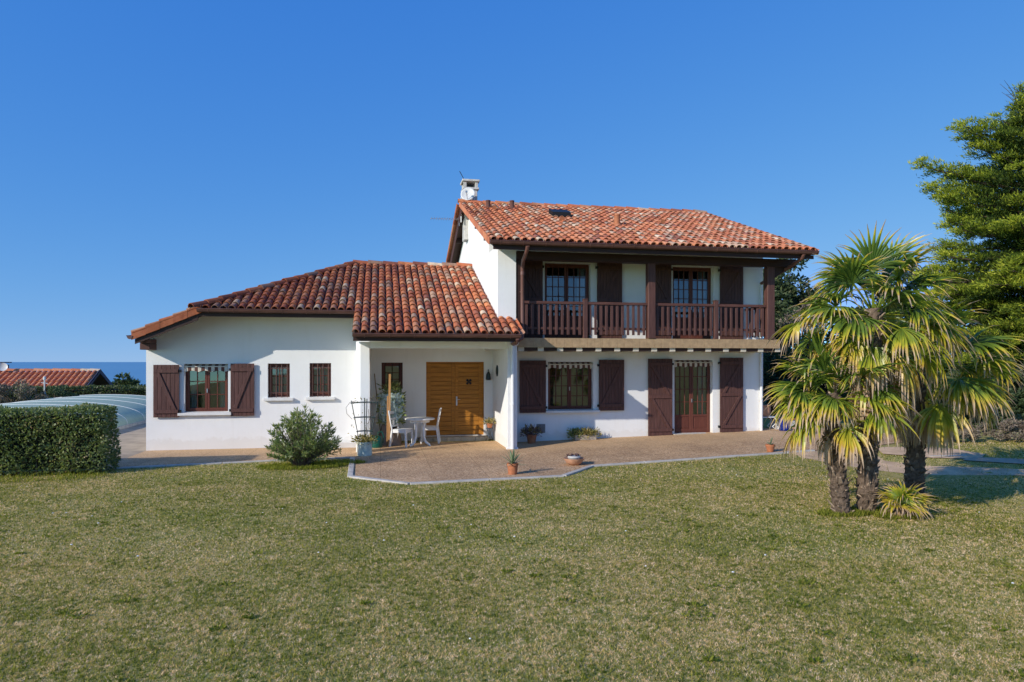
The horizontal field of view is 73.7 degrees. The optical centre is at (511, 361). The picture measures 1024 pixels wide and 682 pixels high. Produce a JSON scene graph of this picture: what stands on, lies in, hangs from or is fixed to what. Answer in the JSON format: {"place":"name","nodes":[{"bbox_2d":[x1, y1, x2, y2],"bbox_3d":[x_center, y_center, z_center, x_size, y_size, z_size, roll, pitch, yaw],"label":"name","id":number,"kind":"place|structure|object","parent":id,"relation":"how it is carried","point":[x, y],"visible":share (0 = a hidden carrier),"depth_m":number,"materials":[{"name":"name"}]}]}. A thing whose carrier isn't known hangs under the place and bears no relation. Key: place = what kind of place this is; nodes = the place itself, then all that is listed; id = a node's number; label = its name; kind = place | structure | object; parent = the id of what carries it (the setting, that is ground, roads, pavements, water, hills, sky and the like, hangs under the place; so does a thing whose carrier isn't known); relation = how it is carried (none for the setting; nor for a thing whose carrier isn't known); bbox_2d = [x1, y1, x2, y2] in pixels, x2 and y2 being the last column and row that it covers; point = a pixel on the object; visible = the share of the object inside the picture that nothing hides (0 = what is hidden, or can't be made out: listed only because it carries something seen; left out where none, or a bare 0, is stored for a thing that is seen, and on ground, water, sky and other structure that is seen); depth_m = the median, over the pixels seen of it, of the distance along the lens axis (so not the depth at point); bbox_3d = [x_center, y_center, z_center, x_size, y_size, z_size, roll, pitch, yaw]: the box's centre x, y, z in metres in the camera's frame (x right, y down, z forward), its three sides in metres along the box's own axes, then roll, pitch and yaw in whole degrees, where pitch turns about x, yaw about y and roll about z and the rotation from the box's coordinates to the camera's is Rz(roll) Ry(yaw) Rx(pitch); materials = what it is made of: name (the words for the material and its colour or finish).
{"place":"outdoors","nodes":[
{"label":"outdoors","id":0,"kind":"place"},
{"bbox_2d":[6,362,145,384],"bbox_3d":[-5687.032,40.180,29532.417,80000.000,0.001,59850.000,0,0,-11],"label":"sea","id":1,"kind":"structure","parent":0,"point":[111,370],"depth_m":5515.81,"materials":[{"name":"liquid"}]},
{"bbox_2d":[105,423,145,465],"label":"path","id":2,"kind":"structure","parent":0,"point":[132,439],"depth_m":18.78,"materials":[{"name":"concrete"}]},
{"bbox_2d":[99,428,899,481],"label":"terrace","id":3,"kind":"structure","parent":0,"point":[424,461],"depth_m":15.84,"materials":[{"name":"concrete"}]},
{"bbox_2d":[346,397,380,455],"bbox_3d":[-3.429,1.474,15.789,0.806,1.387,0.553,0,0,-11],"label":"trellis pot","id":4,"kind":"object","parent":3,"relation":"on","point":[364,445],"visible":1,"depth_m":15.74,"materials":[{"name":"grey ceramic"}]},
{"bbox_2d":[374,374,380,432],"bbox_3d":[-3.511,1.246,18.151,0.228,1.842,0.684,0,0,-19],"label":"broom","id":5,"kind":"object","parent":3,"relation":"on","point":[376,396],"visible":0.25,"depth_m":18.28,"materials":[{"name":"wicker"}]},
{"bbox_2d":[372,431,383,447],"bbox_3d":[-3.480,1.963,17.179,0.517,0.410,0.233,0,0,-27],"label":"watering can","id":6,"kind":"object","parent":3,"relation":"on","point":[379,444],"visible":0.56,"depth_m":17.13,"materials":[{"name":"green plastic"}]},
{"bbox_2d":[386,374,390,445],"bbox_3d":[-3.160,1.244,17.506,0.135,1.849,0.056,0,0,34],"label":"timber batten","id":7,"kind":"object","parent":3,"relation":"on","point":[388,420],"visible":1,"depth_m":17.48,"materials":[{"name":"brown wood"}]},
{"bbox_2d":[375,381,406,445],"bbox_3d":[-3.157,1.327,17.868,0.842,1.700,0.774,0,0,-11],"label":"wrapped plant","id":8,"kind":"object","parent":3,"relation":"on","point":[398,399],"visible":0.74,"depth_m":17.72,"materials":[{"name":"green plant"}]},
{"bbox_2d":[388,410,413,446],"bbox_3d":[-2.848,1.708,17.511,0.531,0.924,0.430,0,0,17],"label":"garden chair","id":9,"kind":"object","parent":3,"relation":"on","point":[398,430],"visible":1,"depth_m":17.39,"materials":[{"name":"white plastic"}]},
{"bbox_2d":[405,417,434,446],"bbox_3d":[-2.384,1.822,17.668,0.770,0.728,0.770,0,0,-11],"label":"garden table","id":10,"kind":"object","parent":3,"relation":"on","point":[417,420],"visible":1,"depth_m":17.54,"materials":[{"name":"white plastic"}]},
{"bbox_2d":[420,408,441,443],"bbox_3d":[-2.159,1.708,18.236,0.531,0.924,0.430,0,0,-1],"label":"garden chair","id":11,"kind":"object","parent":3,"relation":"on","point":[431,427],"visible":0.85,"depth_m":18.05,"materials":[{"name":"white plastic"}]},
{"bbox_2d":[500,448,524,474],"bbox_3d":[0.017,1.913,13.168,0.574,0.510,0.607,0,0,-11],"label":"agave pot","id":12,"kind":"object","parent":3,"relation":"on","point":[512,465],"visible":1,"depth_m":13.09,"materials":[{"name":"ceramic"}]},
{"bbox_2d":[520,423,542,443],"bbox_3d":[0.511,1.895,18.050,0.676,0.547,0.523,0,0,-11],"label":"shrub pot","id":13,"kind":"object","parent":3,"relation":"on","point":[531,437],"visible":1,"depth_m":17.96,"materials":[{"name":"green plant"}]},
{"bbox_2d":[564,452,583,464],"bbox_3d":[1.299,2.036,14.304,0.444,0.248,0.444,0,0,-11],"label":"succulent bowl","id":14,"kind":"object","parent":3,"relation":"on","point":[574,459],"visible":1,"depth_m":14.19,"materials":[{"name":"ceramic"}]},
{"bbox_2d":[566,427,602,440],"bbox_3d":[1.956,1.932,18.483,1.018,0.386,0.504,0,0,-11],"label":"planter trough","id":15,"kind":"object","parent":3,"relation":"on","point":[577,433],"visible":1,"depth_m":18.41,"materials":[{"name":"stone"}]},
{"bbox_2d":[765,437,774,451],"bbox_3d":[5.951,1.907,15.757,0.352,0.349,0.321,0,0,-11],"label":"agave pot","id":16,"kind":"object","parent":3,"relation":"on","point":[770,447],"visible":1,"depth_m":15.71,"materials":[{"name":"ceramic"}]},
{"bbox_2d":[763,416,778,428],"bbox_3d":[7.370,1.799,20.005,0.826,0.380,0.360,0,0,-11],"label":"plant table","id":17,"kind":"object","parent":3,"relation":"on","point":[770,417],"visible":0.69,"depth_m":19.93,"materials":[{"name":"white paint"}]},
{"bbox_2d":[763,394,770,416],"bbox_3d":[7.300,1.217,19.990,1.063,0.779,0.444,0,0,-17],"label":"agave pot","id":18,"kind":"object","parent":17,"relation":"on","point":[766,410],"visible":0.59,"depth_m":19.83,"materials":[{"name":"ceramic"}]},
{"bbox_2d":[769,417,794,428],"bbox_3d":[8.019,1.830,20.231,0.640,0.300,0.480,0,0,-11],"label":"garden chair","id":19,"kind":"object","parent":3,"relation":"on","point":[774,421],"visible":0.25,"depth_m":20.08,"materials":[{"name":"white plastic"}]},
{"bbox_2d":[779,419,790,430],"bbox_3d":[7.798,1.809,19.527,0.350,0.330,0.350,0,0,-11],"label":"glazed pot","id":20,"kind":"object","parent":3,"relation":"on","point":[786,428],"visible":0.48,"depth_m":19.43,"materials":[{"name":"blue ceramic"}]},
{"bbox_2d":[0,384,1023,681],"bbox_3d":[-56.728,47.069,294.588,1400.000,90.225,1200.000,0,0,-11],"label":"lawn","id":21,"kind":"structure","parent":0,"point":[716,494],"depth_m":6.90,"materials":[{"name":"plant"}]},
{"bbox_2d":[0,379,48,403],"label":"shrub","id":22,"kind":"object","parent":21,"relation":"on","point":[21,392],"visible":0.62,"depth_m":26.30,"materials":[{"name":"green plant"}]},
{"bbox_2d":[0,362,114,389],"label":"neighbour house","id":23,"kind":"structure","parent":21,"relation":"on","point":[69,377],"depth_m":39.94,"materials":[{"name":"tile"}]},
{"bbox_2d":[0,363,7,371],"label":"satellite dish","id":24,"kind":"object","parent":23,"relation":"attached to","point":[3,366],"visible":1,"depth_m":39.72,"materials":[{"name":"metal"}]},
{"bbox_2d":[38,386,79,397],"bbox_3d":[-18.503,1.717,27.528,1.877,1.533,1.253,0,0,2],"label":"shrub","id":25,"kind":"object","parent":21,"relation":"on","point":[62,391],"visible":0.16,"depth_m":27.49,"materials":[{"name":"green plant"}]},
{"bbox_2d":[0,402,120,476],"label":"hedge","id":26,"kind":"object","parent":21,"relation":"on","point":[52,438],"visible":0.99,"depth_m":13.10,"materials":[{"name":"green plant"}]},
{"bbox_2d":[1,384,145,402],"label":"hedge","id":27,"kind":"object","parent":21,"relation":"on","point":[138,389],"visible":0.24,"depth_m":30.64,"materials":[{"name":"green plant"}]},
{"bbox_2d":[111,372,145,389],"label":"tree","id":28,"kind":"object","parent":21,"relation":"on","point":[128,380],"visible":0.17,"depth_m":54.15,"materials":[{"name":"green plant"}]},
{"bbox_2d":[265,403,341,466],"bbox_3d":[-4.371,1.528,14.238,1.649,1.322,1.416,0,0,-11],"label":"oleander bush","id":29,"kind":"object","parent":21,"relation":"on","point":[304,446],"visible":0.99,"depth_m":14.07,"materials":[{"name":"green plant"}]},
{"bbox_2d":[106,449,814,484],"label":"kerb","id":30,"kind":"structure","parent":21,"relation":"on","point":[350,471],"depth_m":14.06,"materials":[{"name":"concrete"}]},
{"bbox_2d":[0,458,940,519],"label":"weeds","id":31,"kind":"object","parent":21,"relation":"on","point":[335,463],"visible":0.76,"depth_m":12.80,"materials":[{"name":"green plant"}]},
{"bbox_2d":[126,179,819,451],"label":"house","id":32,"kind":"structure","parent":21,"relation":"on","point":[614,321],"depth_m":18.19,"materials":[{"name":"paint"}]},
{"bbox_2d":[178,364,230,415],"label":"window","id":33,"kind":"structure","parent":32,"relation":"in","point":[206,384],"depth_m":17.05,"materials":[{"name":"brown wood"}]},
{"bbox_2d":[263,364,292,400],"bbox_3d":[-5.893,0.517,17.300,0.710,0.935,0.404,0,0,-11],"label":"window","id":34,"kind":"structure","parent":32,"relation":"in","point":[279,374],"depth_m":17.32,"materials":[{"name":"brown wood"}]},
{"bbox_2d":[305,363,334,399],"bbox_3d":[-4.901,0.507,17.491,0.710,0.935,0.404,0,0,-11],"label":"window","id":35,"kind":"structure","parent":32,"relation":"in","point":[320,373],"depth_m":17.51,"materials":[{"name":"brown wood"}]},
{"bbox_2d":[382,363,402,388],"bbox_3d":[-3.465,0.355,19.660,1.070,0.850,1.880,0,0,-11],"label":"window","id":36,"kind":"structure","parent":32,"relation":"in","point":[395,369],"depth_m":18.86,"materials":[{"name":"brown wood"}]},
{"bbox_2d":[426,362,483,435],"bbox_3d":[-1.600,1.035,19.148,1.620,2.050,0.190,0,0,-11],"label":"front door","id":37,"kind":"structure","parent":32,"relation":"in","point":[457,388],"depth_m":19.13,"materials":[{"name":"brown wood"}]},
{"bbox_2d":[461,187,474,221],"bbox_3d":[-1.496,-5.125,22.254,0.367,1.109,0.514,0,0,-40],"label":"satellite dish","id":38,"kind":"object","parent":32,"relation":"attached to","point":[468,193],"visible":0.99,"depth_m":22.24,"materials":[{"name":"metal"}]},
{"bbox_2d":[486,369,490,379],"bbox_3d":[-0.661,0.370,19.143,0.139,0.300,0.144,0,0,12],"label":"wall lantern","id":39,"kind":"object","parent":32,"relation":"attached to","point":[488,375],"depth_m":19.10,"materials":[{"name":"black metal"}]},
{"bbox_2d":[545,263,588,337],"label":"french door","id":40,"kind":"structure","parent":32,"relation":"in","point":[563,282],"depth_m":18.88,"materials":[{"name":"brown wood"}]},
{"bbox_2d":[546,362,599,412],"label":"window","id":41,"kind":"structure","parent":32,"relation":"in","point":[569,383],"depth_m":18.88,"materials":[{"name":"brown wood"}]},
{"bbox_2d":[672,360,711,434],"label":"french door","id":42,"kind":"structure","parent":32,"relation":"in","point":[691,377],"depth_m":19.54,"materials":[{"name":"brown wood"}]},
{"bbox_2d":[673,267,710,338],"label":"french door","id":43,"kind":"structure","parent":32,"relation":"in","point":[690,285],"depth_m":19.56,"materials":[{"name":"brown wood"}]},
{"bbox_2d":[0,481,1023,681],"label":"clover","id":44,"kind":"object","parent":21,"relation":"on","point":[810,660],"visible":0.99,"depth_m":7.07,"materials":[{"name":"green plant"}]},
{"bbox_2d":[66,488,1013,638],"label":"daisies","id":45,"kind":"object","parent":21,"relation":"on","point":[459,536],"visible":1,"depth_m":8.00,"materials":[{"name":"white plant"}]},
{"bbox_2d":[763,300,801,387],"bbox_3d":[11.112,-0.318,31.217,4.273,5.207,4.189,0,0,-11],"label":"tree","id":46,"kind":"object","parent":21,"relation":"on","point":[781,315],"visible":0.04,"depth_m":30.95,"materials":[{"name":"green plant"}]},
{"bbox_2d":[763,344,814,411],"bbox_3d":[10.056,0.783,26.544,3.039,3.001,3.415,0,0,39],"label":"shrub","id":47,"kind":"object","parent":21,"relation":"on","point":[768,357],"visible":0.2,"depth_m":25.54,"materials":[{"name":"green plant"}]},
{"bbox_2d":[763,258,831,347],"bbox_3d":[13.246,-1.714,34.020,5.346,8.002,4.432,0,0,-11],"label":"tree","id":48,"kind":"object","parent":21,"relation":"on","point":[787,291],"visible":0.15,"depth_m":33.22,"materials":[{"name":"green plant"}]},
{"bbox_2d":[774,290,829,386],"bbox_3d":[12.458,-0.427,29.222,2.824,5.521,3.585,0,0,6],"label":"shrub","id":49,"kind":"object","parent":21,"relation":"on","point":[788,322],"visible":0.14,"depth_m":29.07,"materials":[{"name":"green plant"}]},
{"bbox_2d":[782,362,857,416],"bbox_3d":[11.238,0.944,24.231,3.081,2.480,2.541,0,0,-21],"label":"shrub","id":50,"kind":"object","parent":21,"relation":"on","point":[823,388],"visible":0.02,"depth_m":24.11,"materials":[{"name":"green plant"}]},
{"bbox_2d":[763,327,920,515],"bbox_3d":[4.674,0.894,9.728,2.086,2.883,1.961,0,0,23],"label":"palm tree","id":51,"kind":"object","parent":21,"relation":"on","point":[838,443],"visible":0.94,"depth_m":9.41,"materials":[{"name":"green plant"}]},
{"bbox_2d":[800,325,909,414],"bbox_3d":[12.810,0.217,25.461,3.839,3.935,3.311,0,0,-11],"label":"shrub","id":52,"kind":"object","parent":21,"relation":"on","point":[828,334],"visible":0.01,"depth_m":25.90,"materials":[{"name":"green plant"}]},
{"bbox_2d":[765,220,977,513],"bbox_3d":[5.159,0.190,9.858,2.425,4.317,2.734,0,0,44],"label":"palm tree","id":53,"kind":"object","parent":21,"relation":"on","point":[860,270],"visible":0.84,"depth_m":9.60,"materials":[{"name":"green plant"}]},
{"bbox_2d":[829,272,935,358],"bbox_3d":[16.432,-0.831,29.637,5.302,6.365,4.776,0,0,-11],"label":"tree","id":54,"kind":"object","parent":21,"relation":"on","point":[899,308],"visible":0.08,"depth_m":29.00,"materials":[{"name":"green plant"}]},
{"bbox_2d":[869,479,940,519],"bbox_3d":[5.493,2.012,9.542,0.928,0.743,0.656,0,0,-11],"label":"young palm","id":55,"kind":"object","parent":21,"relation":"on","point":[911,497],"visible":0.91,"depth_m":9.48,"materials":[{"name":"green plant"}]},
{"bbox_2d":[837,281,1023,496],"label":"palm tree","id":56,"kind":"object","parent":21,"relation":"on","point":[937,427],"visible":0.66,"depth_m":10.66,"materials":[{"name":"green plant"}]},
{"bbox_2d":[882,259,997,403],"bbox_3d":[19.737,-1.213,31.825,5.926,7.179,5.346,0,0,-43],"label":"tree","id":57,"kind":"object","parent":21,"relation":"on","point":[964,325],"visible":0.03,"depth_m":31.15,"materials":[{"name":"green plant"}]},
{"bbox_2d":[897,418,989,441],"bbox_3d":[10.886,1.764,17.286,2.781,0.809,1.158,0,0,-11],"label":"shrub","id":58,"kind":"object","parent":21,"relation":"on","point":[976,432],"visible":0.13,"depth_m":17.10,"materials":[{"name":"green plant"}]},
{"bbox_2d":[907,80,1023,368],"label":"cypress tree","id":59,"kind":"object","parent":21,"relation":"on","point":[998,283],"visible":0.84,"depth_m":23.51,"materials":[{"name":"green plant"}]},
{"bbox_2d":[926,352,1023,429],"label":"shrub","id":60,"kind":"object","parent":21,"relation":"on","point":[1018,403],"visible":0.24,"depth_m":19.60,"materials":[{"name":"green plant"}]},
{"bbox_2d":[988,417,1023,439],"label":"shrub","id":61,"kind":"object","parent":21,"relation":"on","point":[1016,429],"visible":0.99,"depth_m":17.22,"materials":[{"name":"green plant"}]},
{"bbox_2d":[0,0,1023,361],"label":"sky","id":62,"kind":"structure","parent":0,"point":[158,158],"materials":[{"name":"blue"}]},
{"bbox_2d":[794,451,887,470],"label":"gravel yard","id":63,"kind":"structure","parent":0,"point":[883,464],"depth_m":15.15,"materials":[{"name":"beige gravel"}]},
{"bbox_2d":[879,447,984,458],"bbox_3d":[9.727,2.117,15.848,2.463,0.173,0.860,0,0,0],"label":"gravel patch","id":64,"kind":"object","parent":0,"point":[893,450],"visible":0.69,"depth_m":15.80,"materials":[{"name":"beige gravel"}]},
{"bbox_2d":[929,455,966,456],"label":"paving slab","id":65,"kind":"structure","parent":64,"relation":"on","point":[948,455],"depth_m":15.56,"materials":[{"name":"concrete"}]},
{"bbox_2d":[886,461,1023,474],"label":"gravel path","id":66,"kind":"structure","parent":0,"point":[895,467],"depth_m":14.62,"materials":[{"name":"grey gravel"}]},
{"bbox_2d":[963,457,1023,463],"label":"side path","id":67,"kind":"structure","parent":0,"point":[1006,460],"depth_m":15.39,"materials":[{"name":"concrete"}]},
{"label":"pool deck","id":68,"kind":"structure","parent":0,"visible":0},
{"bbox_2d":[0,394,145,429],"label":"pool enclosure","id":69,"kind":"object","parent":68,"relation":"on","point":[131,411],"visible":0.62,"depth_m":24.06,"materials":[{"name":"grey"}]},
{"bbox_3d":[-0.607,1.993,18.657,0.219,0.356,0.221,0,0,-11],"label":"plant stand","id":70,"kind":"object","parent":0,"visible":0},
{"bbox_2d":[482,417,496,427],"bbox_3d":[-0.607,1.649,18.662,0.452,0.318,0.457,0,0,-11],"label":"shrub pot","id":71,"kind":"object","parent":70,"relation":"on","point":[488,423],"visible":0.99,"depth_m":18.62,"materials":[{"name":"green plant"}]}
]}

